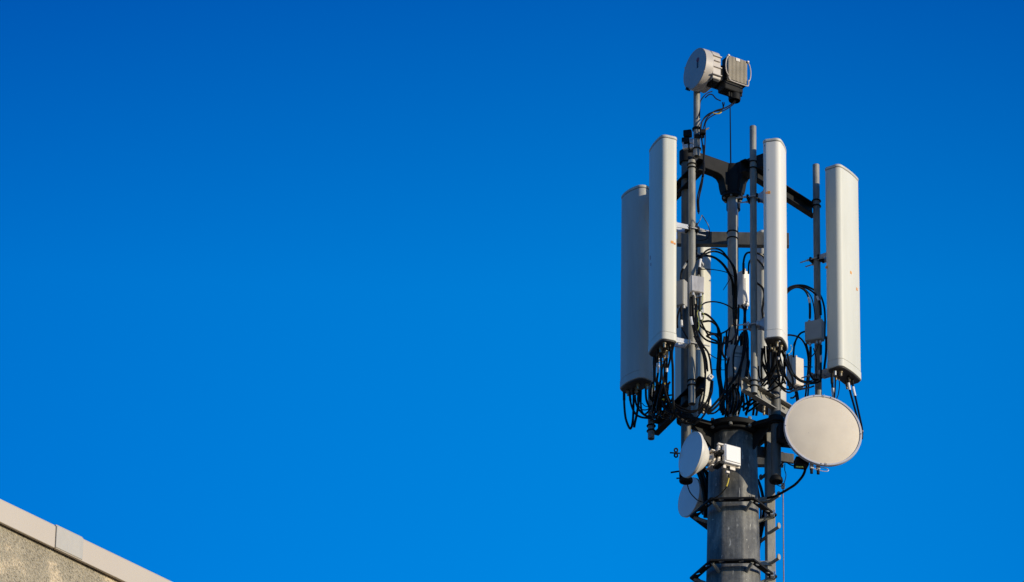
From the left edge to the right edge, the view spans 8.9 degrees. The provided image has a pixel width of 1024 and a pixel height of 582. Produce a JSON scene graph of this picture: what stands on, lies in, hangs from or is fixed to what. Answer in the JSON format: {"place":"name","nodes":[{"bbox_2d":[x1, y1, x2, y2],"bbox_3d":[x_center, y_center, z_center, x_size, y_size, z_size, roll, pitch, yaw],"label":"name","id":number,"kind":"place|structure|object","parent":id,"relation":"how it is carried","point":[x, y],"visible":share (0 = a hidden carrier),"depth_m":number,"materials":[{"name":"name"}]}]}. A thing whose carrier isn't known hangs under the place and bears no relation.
{"place":"outdoors","nodes":[
{"label":"outdoors","id":0,"kind":"place"},
{"bbox_2d":[0,0,1023,581],"label":"sky","id":1,"kind":"structure","parent":0,"point":[290,290],"materials":[{"name":"blue"}]},
{"bbox_2d":[730,107,730,162],"bbox_3d":[1.995,-1.400,60.204,0.028,0.650,0.027,1,-30,0],"label":"lightning rod","id":2,"kind":"object","parent":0,"point":[730,134],"visible":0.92,"depth_m":60.21,"materials":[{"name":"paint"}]},
{"bbox_2d":[731,332,742,380],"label":"cable","id":3,"kind":"object","parent":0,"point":[734,354],"visible":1,"depth_m":58.48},
{"label":"ground","id":4,"kind":"structure","parent":0,"visible":0},
{"bbox_2d":[0,499,171,581],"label":"building","id":5,"kind":"structure","parent":4,"relation":"on","point":[33,548],"depth_m":40.21,"materials":[{"name":"beige concrete"}]},
{"bbox_2d":[676,413,784,581],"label":"monopole","id":6,"kind":"object","parent":4,"relation":"on","point":[732,530],"visible":0.77,"depth_m":58.15,"materials":[{"name":"metal"}]},
{"bbox_2d":[678,477,702,517],"bbox_3d":[1.707,1.859,58.657,0.301,0.366,0.413,17,-34,-26],"label":"microwave dish","id":7,"kind":"object","parent":6,"relation":"attached to","point":[689,504],"visible":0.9,"depth_m":58.57,"materials":[{"name":"paint"}]},
{"bbox_2d":[697,471,706,517],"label":"cable","id":8,"kind":"object","parent":6,"relation":"attached to","point":[702,484],"visible":0.72,"depth_m":58.46,"materials":[{"name":"rubber"}]},
{"bbox_2d":[700,469,707,517],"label":"cable","id":9,"kind":"object","parent":6,"relation":"attached to","point":[703,476],"visible":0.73,"depth_m":58.51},
{"bbox_2d":[703,467,707,490],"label":"cable","id":10,"kind":"object","parent":6,"relation":"attached to","point":[705,472],"visible":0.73,"depth_m":58.55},
{"bbox_2d":[702,320,721,412],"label":"cable","id":11,"kind":"object","parent":6,"relation":"attached to","point":[714,323],"visible":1,"depth_m":58.60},
{"bbox_2d":[708,333,721,391],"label":"cable","id":12,"kind":"object","parent":6,"relation":"attached to","point":[718,338],"visible":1,"depth_m":58.57,"materials":[{"name":"rubber"}]},
{"bbox_2d":[716,339,723,415],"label":"cable","id":13,"kind":"object","parent":6,"relation":"attached to","point":[720,392],"visible":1,"depth_m":58.57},
{"bbox_2d":[720,334,724,414],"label":"cable","id":14,"kind":"object","parent":6,"relation":"attached to","point":[722,389],"visible":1,"depth_m":58.54,"materials":[{"name":"rubber"}]},
{"bbox_2d":[729,388,733,413],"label":"cable","id":15,"kind":"object","parent":6,"relation":"attached to","point":[732,404],"visible":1,"depth_m":58.54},
{"bbox_2d":[690,497,776,529],"bbox_3d":[1.954,2.005,58.261,0.770,0.100,0.667,-1,-30,3],"label":"ring bracket","id":16,"kind":"object","parent":6,"relation":"attached to","point":[694,516],"visible":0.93,"depth_m":58.10,"materials":[{"name":"metal"}]},
{"bbox_2d":[690,558,776,581],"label":"ring bracket","id":17,"kind":"object","parent":6,"relation":"attached to","point":[695,576],"visible":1,"depth_m":57.76,"materials":[{"name":"metal"}]},
{"bbox_2d":[655,149,812,484],"bbox_3d":[2.015,0.375,59.261,1.496,3.408,1.418,1,-30,0],"label":"antenna mount","id":18,"kind":"object","parent":6,"relation":"on","point":[732,179],"visible":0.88,"depth_m":59.52,"materials":[{"name":"metal"}]},
{"bbox_2d":[646,385,655,439],"bbox_3d":[1.257,0.244,59.421,0.085,2.477,0.085,1,-30,0],"label":"mounting pipe","id":19,"kind":"object","parent":18,"relation":"attached to","point":[651,430],"visible":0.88,"depth_m":58.84,"materials":[{"name":"metal"}]},
{"bbox_2d":[620,185,662,395],"bbox_3d":[1.210,0.041,59.486,0.435,2.068,0.325,22,-36,-32],"label":"panel antenna","id":20,"kind":"object","parent":19,"relation":"attached to","point":[636,366],"visible":0.77,"depth_m":59.31,"materials":[{"name":"plastic"}]},
{"bbox_2d":[623,390,634,429],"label":"cable","id":21,"kind":"object","parent":20,"relation":"hanging from","point":[624,409],"visible":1,"depth_m":58.84,"materials":[{"name":"rubber"}]},
{"bbox_2d":[633,390,639,427],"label":"cable","id":22,"kind":"object","parent":20,"relation":"hanging from","point":[637,411],"visible":1,"depth_m":58.85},
{"bbox_2d":[628,392,659,418],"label":"cable","id":23,"kind":"object","parent":20,"relation":"hanging from","point":[632,408],"visible":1,"depth_m":58.84,"materials":[{"name":"rubber"}]},
{"bbox_2d":[640,390,651,414],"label":"cable","id":24,"kind":"object","parent":20,"relation":"hanging from","point":[646,413],"visible":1,"depth_m":58.86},
{"bbox_2d":[648,135,709,357],"bbox_3d":[1.501,-0.348,58.856,0.524,2.170,0.340,12,-32,-18],"label":"panel antenna","id":25,"kind":"object","parent":18,"relation":"attached to","point":[665,226],"visible":1,"depth_m":58.70,"materials":[{"name":"plastic"}]},
{"bbox_2d":[652,357,654,410],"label":"cable","id":26,"kind":"object","parent":25,"relation":"hanging from","point":[653,382],"visible":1,"depth_m":58.43,"materials":[{"name":"black plastic"}]},
{"bbox_2d":[653,356,661,403],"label":"cable","id":27,"kind":"object","parent":25,"relation":"hanging from","point":[655,395],"visible":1,"depth_m":58.35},
{"bbox_2d":[655,349,662,406],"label":"cable","id":28,"kind":"object","parent":25,"relation":"hanging from","point":[657,366],"visible":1,"depth_m":58.30,"materials":[{"name":"rubber"}]},
{"bbox_2d":[654,356,664,412],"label":"cable","id":29,"kind":"object","parent":25,"relation":"hanging from","point":[655,361],"visible":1,"depth_m":58.36,"materials":[{"name":"rubber"}]},
{"bbox_2d":[657,357,665,414],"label":"cable","id":30,"kind":"object","parent":25,"relation":"hanging from","point":[661,396],"visible":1,"depth_m":58.30,"materials":[{"name":"black rubber"}]},
{"bbox_2d":[656,342,670,410],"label":"cable","id":31,"kind":"object","parent":25,"relation":"hanging from","point":[669,361],"visible":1,"depth_m":58.25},
{"bbox_2d":[663,351,668,409],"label":"cable","id":32,"kind":"object","parent":25,"relation":"hanging from","point":[666,368],"visible":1,"depth_m":58.25,"materials":[{"name":"black rubber"}]},
{"bbox_2d":[661,357,672,409],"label":"cable","id":33,"kind":"object","parent":25,"relation":"hanging from","point":[664,383],"visible":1,"depth_m":58.23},
{"bbox_2d":[671,344,686,421],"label":"cable","id":34,"kind":"object","parent":25,"relation":"hanging from","point":[673,401],"visible":1,"depth_m":58.10,"materials":[{"name":"rubber"}]},
{"bbox_2d":[671,336,712,410],"bbox_3d":[1.585,0.730,58.178,0.366,0.738,0.074,-2,-30,5],"label":"cable","id":35,"kind":"object","parent":25,"relation":"hanging from","point":[709,357],"visible":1,"depth_m":58.12,"materials":[{"name":"rubber"}]},
{"bbox_2d":[706,374,713,380],"bbox_3d":[1.746,0.762,58.167,0.060,0.062,0.043,17,-34,-26],"label":"cable clamp","id":36,"kind":"object","parent":35,"relation":"attached to","point":[709,377],"visible":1,"depth_m":58.15,"materials":[{"name":"silver metal"}]},
{"bbox_2d":[671,335,705,412],"bbox_3d":[1.553,0.736,58.175,0.318,0.752,0.073,-2,-30,6],"label":"cable","id":37,"kind":"object","parent":36,"relation":"attached to","point":[679,409],"visible":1,"depth_m":58.05,"materials":[{"name":"rubber"}]},
{"bbox_2d":[678,380,713,424],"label":"cable","id":38,"kind":"object","parent":36,"relation":"hanging from","point":[700,419],"visible":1,"depth_m":58.03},
{"bbox_2d":[676,279,687,308],"bbox_3d":[1.519,0.036,58.941,0.090,0.313,0.100,-16,-34,27],"label":"amplifier box","id":39,"kind":"object","parent":18,"relation":"attached to","point":[681,292],"visible":1,"depth_m":58.90,"materials":[{"name":"paint"}]},
{"bbox_2d":[680,306,687,338],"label":"cable","id":40,"kind":"object","parent":39,"relation":"hanging from","point":[681,322],"visible":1,"depth_m":58.72,"materials":[{"name":"rubber"}]},
{"bbox_2d":[687,159,696,405],"bbox_3d":[1.602,-0.088,58.750,0.089,2.502,0.089,1,-30,0],"label":"mounting pipe","id":41,"kind":"object","parent":18,"relation":"attached to","point":[691,169],"visible":1,"depth_m":58.84,"materials":[{"name":"metal"}]},
{"bbox_2d":[696,298,735,343],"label":"cable","id":42,"kind":"object","parent":41,"relation":"attached to","point":[707,340],"visible":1,"depth_m":58.56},
{"bbox_2d":[691,223,697,432],"bbox_3d":[1.666,0.346,60.139,0.060,2.223,0.060,1,-30,0],"label":"mounting pipe","id":43,"kind":"object","parent":18,"relation":"attached to","point":[695,407],"visible":0.11,"depth_m":59.91,"materials":[{"name":"metal"}]},
{"bbox_2d":[675,230,710,413],"bbox_3d":[1.672,0.254,60.366,0.321,1.879,0.583,4,-30,-5],"label":"panel antenna","id":44,"kind":"object","parent":43,"relation":"attached to","point":[706,275],"visible":0.25,"depth_m":60.38,"materials":[{"name":"plastic"}]},
{"bbox_2d":[692,91,700,157],"bbox_3d":[1.665,-1.513,59.463,0.085,0.701,0.085,1,-30,0],"label":"mounting pipe","id":45,"kind":"object","parent":18,"relation":"attached to","point":[696,148],"visible":1,"depth_m":59.43,"materials":[{"name":"metal"}]},
{"bbox_2d":[682,129,692,152],"bbox_3d":[1.583,-1.351,59.462,0.108,0.212,0.075,-7,-31,13],"label":"pipe clamp","id":46,"kind":"object","parent":45,"relation":"attached to","point":[687,141],"visible":1,"depth_m":59.45,"materials":[{"name":"metal"}]},
{"bbox_2d":[698,154,703,213],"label":"cable","id":47,"kind":"object","parent":45,"relation":"hanging from","point":[700,188],"visible":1,"depth_m":59.08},
{"bbox_2d":[694,127,708,137],"bbox_3d":[1.707,-1.428,59.351,0.134,0.091,0.070,1,-30,0],"label":"cable clamp","id":48,"kind":"object","parent":45,"relation":"attached to","point":[703,132],"visible":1,"depth_m":59.34,"materials":[{"name":"paint"}]},
{"bbox_2d":[704,98,736,161],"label":"cable","id":49,"kind":"object","parent":48,"relation":"attached to","point":[705,127],"visible":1,"depth_m":59.39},
{"bbox_2d":[683,48,721,92],"bbox_3d":[1.722,-1.986,59.618,0.193,0.395,0.395,17,-34,-26],"label":"microwave dish","id":50,"kind":"object","parent":45,"relation":"attached to","point":[702,70],"visible":1,"depth_m":59.51,"materials":[{"name":"plastic"}]},
{"bbox_2d":[712,54,750,103],"bbox_3d":[1.960,-1.908,59.842,0.360,0.406,0.236,18,-34,-26],"label":"radio unit","id":51,"kind":"object","parent":50,"relation":"attached to","point":[731,84],"visible":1,"depth_m":59.79,"materials":[{"name":"paint"}]},
{"bbox_2d":[700,98,735,176],"bbox_3d":[1.867,-1.405,59.449,0.408,0.979,0.044,20,-35,-29],"label":"cable","id":52,"kind":"object","parent":51,"relation":"attached to","point":[701,125],"visible":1,"depth_m":59.41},
{"bbox_2d":[689,275,703,297],"bbox_3d":[1.636,-0.042,58.601,0.125,0.221,0.090,9,-31,-14],"label":"amplifier box","id":53,"kind":"object","parent":18,"relation":"attached to","point":[696,285],"visible":1,"depth_m":58.56,"materials":[{"name":"silver metal"}]},
{"bbox_2d":[689,297,705,372],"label":"cable","id":54,"kind":"object","parent":53,"relation":"hanging from","point":[691,321],"visible":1,"depth_m":58.36,"materials":[{"name":"rubber"}]},
{"bbox_2d":[692,295,707,371],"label":"cable","id":55,"kind":"object","parent":53,"relation":"hanging from","point":[697,332],"visible":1,"depth_m":58.35,"materials":[{"name":"rubber"}]},
{"bbox_2d":[694,296,706,368],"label":"cable","id":56,"kind":"object","parent":53,"relation":"hanging from","point":[695,316],"visible":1,"depth_m":58.45,"materials":[{"name":"black rubber"}]},
{"bbox_2d":[698,296,708,334],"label":"cable","id":57,"kind":"object","parent":53,"relation":"hanging from","point":[699,307],"visible":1,"depth_m":58.47,"materials":[{"name":"rubber"}]},
{"bbox_2d":[679,431,723,477],"bbox_3d":[1.677,1.467,58.059,0.264,0.418,0.418,16,-33,-24],"label":"microwave dish","id":58,"kind":"object","parent":18,"relation":"attached to","point":[696,456],"visible":1,"depth_m":57.98,"materials":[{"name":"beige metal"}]},
{"bbox_2d":[701,313,721,344],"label":"cable","id":59,"kind":"object","parent":18,"relation":"attached to","point":[712,319],"visible":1,"depth_m":58.66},
{"bbox_2d":[706,335,720,410],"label":"cable","id":60,"kind":"object","parent":18,"relation":"attached to","point":[716,341],"visible":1,"depth_m":58.58,"materials":[{"name":"rubber"}]},
{"bbox_2d":[696,254,734,322],"bbox_3d":[1.816,-0.052,59.005,0.520,0.567,0.103,21,-36,-31],"label":"cable","id":61,"kind":"object","parent":18,"relation":"hanging from","point":[728,272],"visible":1,"depth_m":59.11,"materials":[{"name":"rubber"}]},
{"bbox_2d":[698,323,734,334],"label":"cable","id":62,"kind":"object","parent":18,"relation":"attached to","point":[731,326],"visible":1,"depth_m":58.75,"materials":[{"name":"black rubber"}]},
{"bbox_2d":[701,301,735,329],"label":"cable","id":63,"kind":"object","parent":18,"relation":"attached to","point":[723,304],"visible":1,"depth_m":58.82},
{"bbox_2d":[707,387,731,414],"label":"cable","id":64,"kind":"object","parent":18,"relation":"attached to","point":[718,404],"visible":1,"depth_m":58.26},
{"bbox_2d":[724,331,727,379],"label":"cable","id":65,"kind":"object","parent":18,"relation":"attached to","point":[725,354],"visible":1,"depth_m":58.77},
{"bbox_2d":[707,335,747,412],"bbox_3d":[1.904,0.742,58.386,0.379,0.769,0.028,-3,-30,7],"label":"cable","id":66,"kind":"object","parent":18,"relation":"attached to","point":[731,382],"visible":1,"depth_m":58.36,"materials":[{"name":"rubber"}]},
{"bbox_2d":[717,442,740,473],"bbox_3d":[1.893,1.496,58.120,0.222,0.281,0.157,15,-33,-23],"label":"radio unit","id":67,"kind":"object","parent":18,"relation":"attached to","point":[730,457],"visible":1,"depth_m":58.07,"materials":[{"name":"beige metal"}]},
{"bbox_2d":[722,336,747,415],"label":"cable","id":68,"kind":"object","parent":18,"relation":"attached to","point":[746,397],"visible":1,"depth_m":58.86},
{"bbox_2d":[732,385,739,412],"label":"cable","id":69,"kind":"object","parent":18,"relation":"attached to","point":[736,399],"visible":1,"depth_m":58.66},
{"bbox_2d":[734,304,739,344],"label":"cable","id":70,"kind":"object","parent":18,"relation":"attached to","point":[737,324],"visible":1,"depth_m":58.82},
{"bbox_2d":[727,344,748,383],"bbox_3d":[2.004,0.656,58.564,0.185,0.388,0.132,6,-30,-9],"label":"amplifier box","id":71,"kind":"object","parent":18,"relation":"attached to","point":[737,355],"visible":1,"depth_m":58.50,"materials":[{"name":"paint"}]},
{"bbox_2d":[726,335,739,411],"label":"cable","id":72,"kind":"object","parent":71,"relation":"attached to","point":[727,363],"visible":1,"depth_m":58.37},
{"bbox_2d":[737,304,744,384],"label":"cable","id":73,"kind":"object","parent":71,"relation":"attached to","point":[739,376],"visible":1,"depth_m":58.60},
{"bbox_2d":[746,331,749,377],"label":"cable","id":74,"kind":"object","parent":71,"relation":"attached to","point":[746,355],"visible":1,"depth_m":58.51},
{"bbox_2d":[737,269,748,309],"bbox_3d":[2.068,-0.009,59.118,0.075,0.408,0.123,22,-36,-32],"label":"amplifier box","id":75,"kind":"object","parent":18,"relation":"attached to","point":[743,289],"visible":1,"depth_m":59.08,"materials":[{"name":"white plastic"}]},
{"bbox_2d":[697,250,735,312],"bbox_3d":[1.861,-0.127,58.944,0.109,0.475,0.632,-20,-36,32],"label":"cable","id":76,"kind":"object","parent":75,"relation":"attached to","point":[724,255],"visible":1,"depth_m":59.07,"materials":[{"name":"rubber"}]},
{"bbox_2d":[698,248,737,318],"bbox_3d":[1.859,-0.122,58.930,0.102,0.556,0.623,-21,-37,33],"label":"cable","id":77,"kind":"object","parent":75,"relation":"attached to","point":[701,257],"visible":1,"depth_m":59.03,"materials":[{"name":"rubber"}]},
{"bbox_2d":[742,251,763,273],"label":"cable","id":78,"kind":"object","parent":18,"relation":"hanging from","point":[743,263],"visible":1,"depth_m":59.10,"materials":[{"name":"rubber"}]},
{"bbox_2d":[748,125,758,394],"bbox_3d":[2.155,-0.289,58.871,0.085,2.756,0.085,1,-30,0],"label":"mounting pipe","id":79,"kind":"object","parent":18,"relation":"attached to","point":[753,169],"visible":1,"depth_m":58.83,"materials":[{"name":"metal"}]},
{"bbox_2d":[736,138,787,351],"bbox_3d":[2.227,-0.373,58.908,0.441,2.116,0.290,-7,-31,13],"label":"panel antenna","id":80,"kind":"object","parent":79,"relation":"attached to","point":[772,323],"visible":1,"depth_m":58.76,"materials":[{"name":"plastic"}]},
{"bbox_2d":[764,346,767,372],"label":"cable","id":81,"kind":"object","parent":80,"relation":"hanging from","point":[765,359],"visible":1,"depth_m":58.41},
{"bbox_2d":[767,346,774,384],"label":"cable","id":82,"kind":"object","parent":80,"relation":"hanging from","point":[770,371],"visible":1,"depth_m":58.30,"materials":[{"name":"black rubber"}]},
{"bbox_2d":[777,352,785,383],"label":"cable","id":83,"kind":"object","parent":80,"relation":"hanging from","point":[780,370],"visible":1,"depth_m":58.35,"materials":[{"name":"black plastic"}]},
{"bbox_2d":[775,350,793,389],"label":"cable","id":84,"kind":"object","parent":80,"relation":"hanging from","point":[781,385],"visible":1,"depth_m":58.31,"materials":[{"name":"black rubber"}]},
{"bbox_2d":[781,348,815,383],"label":"cable","id":85,"kind":"object","parent":80,"relation":"hanging from","point":[801,381],"visible":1,"depth_m":58.80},
{"bbox_2d":[757,282,763,318],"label":"cable","id":86,"kind":"object","parent":18,"relation":"hanging from","point":[762,306],"visible":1,"depth_m":58.89,"materials":[{"name":"rubber"}]},
{"bbox_2d":[760,348,762,383],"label":"cable","id":87,"kind":"object","parent":18,"relation":"hanging from","point":[761,366],"visible":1,"depth_m":58.39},
{"bbox_2d":[778,380,809,392],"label":"cable","id":88,"kind":"object","parent":18,"relation":"hanging from","point":[793,389],"visible":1,"depth_m":58.54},
{"bbox_2d":[787,355,803,388],"bbox_3d":[2.547,0.739,59.491,0.145,0.348,0.100,20,-35,-29],"label":"amplifier box","id":89,"kind":"object","parent":18,"relation":"attached to","point":[797,364],"visible":0.63,"depth_m":59.46,"materials":[{"name":"paint"}]},
{"bbox_2d":[786,354,811,381],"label":"cable","id":90,"kind":"object","parent":18,"relation":"hanging from","point":[790,367],"visible":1,"depth_m":58.56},
{"bbox_2d":[812,163,821,394],"bbox_3d":[2.754,-0.034,59.538,0.087,2.572,0.087,1,-30,0],"label":"mounting pipe","id":91,"kind":"object","parent":18,"relation":"attached to","point":[816,202],"visible":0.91,"depth_m":59.70,"materials":[{"name":"metal"}]},
{"bbox_2d":[787,286,821,314],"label":"cable","id":92,"kind":"object","parent":91,"relation":"attached to","point":[818,299],"visible":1,"depth_m":59.40,"materials":[{"name":"black plastic"}]},
{"bbox_2d":[787,284,825,338],"bbox_3d":[2.623,0.129,59.353,0.079,0.509,0.524,-26,-39,38],"label":"cable","id":93,"kind":"object","parent":91,"relation":"attached to","point":[809,287],"visible":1,"depth_m":59.46,"materials":[{"name":"rubber"}]},
{"bbox_2d":[805,318,823,345],"bbox_3d":[2.717,0.369,59.187,0.165,0.258,0.095,-12,-32,21],"label":"amplifier box","id":94,"kind":"object","parent":91,"relation":"attached to","point":[814,331],"visible":1,"depth_m":59.14,"materials":[{"name":"paint"}]},
{"bbox_2d":[787,286,810,318],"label":"cable","id":95,"kind":"object","parent":94,"relation":"attached to","point":[804,290],"visible":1,"depth_m":59.27,"materials":[{"name":"black plastic"}]},
{"bbox_2d":[793,331,804,356],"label":"cable","id":96,"kind":"object","parent":94,"relation":"attached to","point":[799,334],"visible":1,"depth_m":59.23,"materials":[{"name":"rubber"}]},
{"bbox_2d":[809,346,818,380],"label":"cable","id":97,"kind":"object","parent":94,"relation":"hanging from","point":[810,355],"visible":1,"depth_m":59.03,"materials":[{"name":"rubber"}]},
{"bbox_2d":[820,345,821,381],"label":"cable","id":98,"kind":"object","parent":94,"relation":"hanging from","point":[820,363],"visible":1,"depth_m":59.01,"materials":[{"name":"rubber"}]},
{"bbox_2d":[776,395,861,474],"bbox_3d":[2.710,1.304,58.301,0.734,0.770,0.295,6,-30,-10],"label":"microwave dish","id":99,"kind":"object","parent":18,"relation":"attached to","point":[818,431],"visible":1,"depth_m":58.19,"materials":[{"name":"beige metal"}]},
{"bbox_2d":[767,468,806,498],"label":"cable","id":100,"kind":"object","parent":99,"relation":"hanging from","point":[791,486],"visible":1,"depth_m":58.16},
{"bbox_2d":[800,164,860,388],"bbox_3d":[2.851,-0.087,59.512,0.513,2.162,0.360,-18,-35,30],"label":"panel antenna","id":101,"kind":"object","parent":18,"relation":"attached to","point":[840,257],"visible":1,"depth_m":59.33,"materials":[{"name":"plastic"}]},
{"bbox_2d":[787,334,808,396],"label":"cable","id":102,"kind":"object","parent":101,"relation":"hanging from","point":[802,340],"visible":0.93,"depth_m":59.15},
{"bbox_2d":[822,336,826,377],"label":"cable","id":103,"kind":"object","parent":101,"relation":"attached to","point":[824,364],"visible":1,"depth_m":59.24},
{"bbox_2d":[830,373,833,397],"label":"cable","id":104,"kind":"object","parent":101,"relation":"hanging from","point":[832,383],"visible":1,"depth_m":58.77,"materials":[{"name":"rubber"}]},
{"bbox_2d":[847,376,858,418],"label":"cable","id":105,"kind":"object","parent":101,"relation":"hanging from","point":[849,388],"visible":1,"depth_m":58.80,"materials":[{"name":"rubber"}]},
{"bbox_2d":[851,379,863,438],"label":"cable","id":106,"kind":"object","parent":101,"relation":"hanging from","point":[854,393],"visible":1,"depth_m":58.79,"materials":[{"name":"rubber"}]},
{"bbox_2d":[734,388,740,415],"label":"cable","id":107,"kind":"object","parent":6,"relation":"attached to","point":[738,393],"visible":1,"depth_m":58.55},
{"bbox_2d":[732,395,743,415],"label":"cable","id":108,"kind":"object","parent":6,"relation":"attached to","point":[739,406],"visible":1,"depth_m":58.46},
{"bbox_2d":[758,479,764,545],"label":"cable","id":109,"kind":"object","parent":6,"relation":"attached to","point":[762,493],"visible":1,"depth_m":58.44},
{"bbox_2d":[757,431,793,581],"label":"ladder post","id":110,"kind":"object","parent":6,"relation":"attached to","point":[771,559],"visible":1,"depth_m":58.36,"materials":[{"name":"metal"}]},
{"bbox_2d":[781,483,784,581],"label":"wire rope","id":111,"kind":"object","parent":6,"relation":"hanging from","point":[783,487],"visible":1,"depth_m":58.09,"materials":[{"name":"beige metal"}]},
{"bbox_3d":[2.361,0.346,60.146,0.060,2.224,0.060,1,-30,0],"label":"pipe","id":112,"kind":"object","parent":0,"visible":0},
{"bbox_2d":[755,230,785,414],"bbox_3d":[2.418,0.255,60.366,0.374,1.879,0.460,22,-36,-32],"label":"panel antenna","id":113,"kind":"object","parent":112,"relation":"attached to","point":[761,343],"visible":0.2,"depth_m":60.31,"materials":[{"name":"plastic"}]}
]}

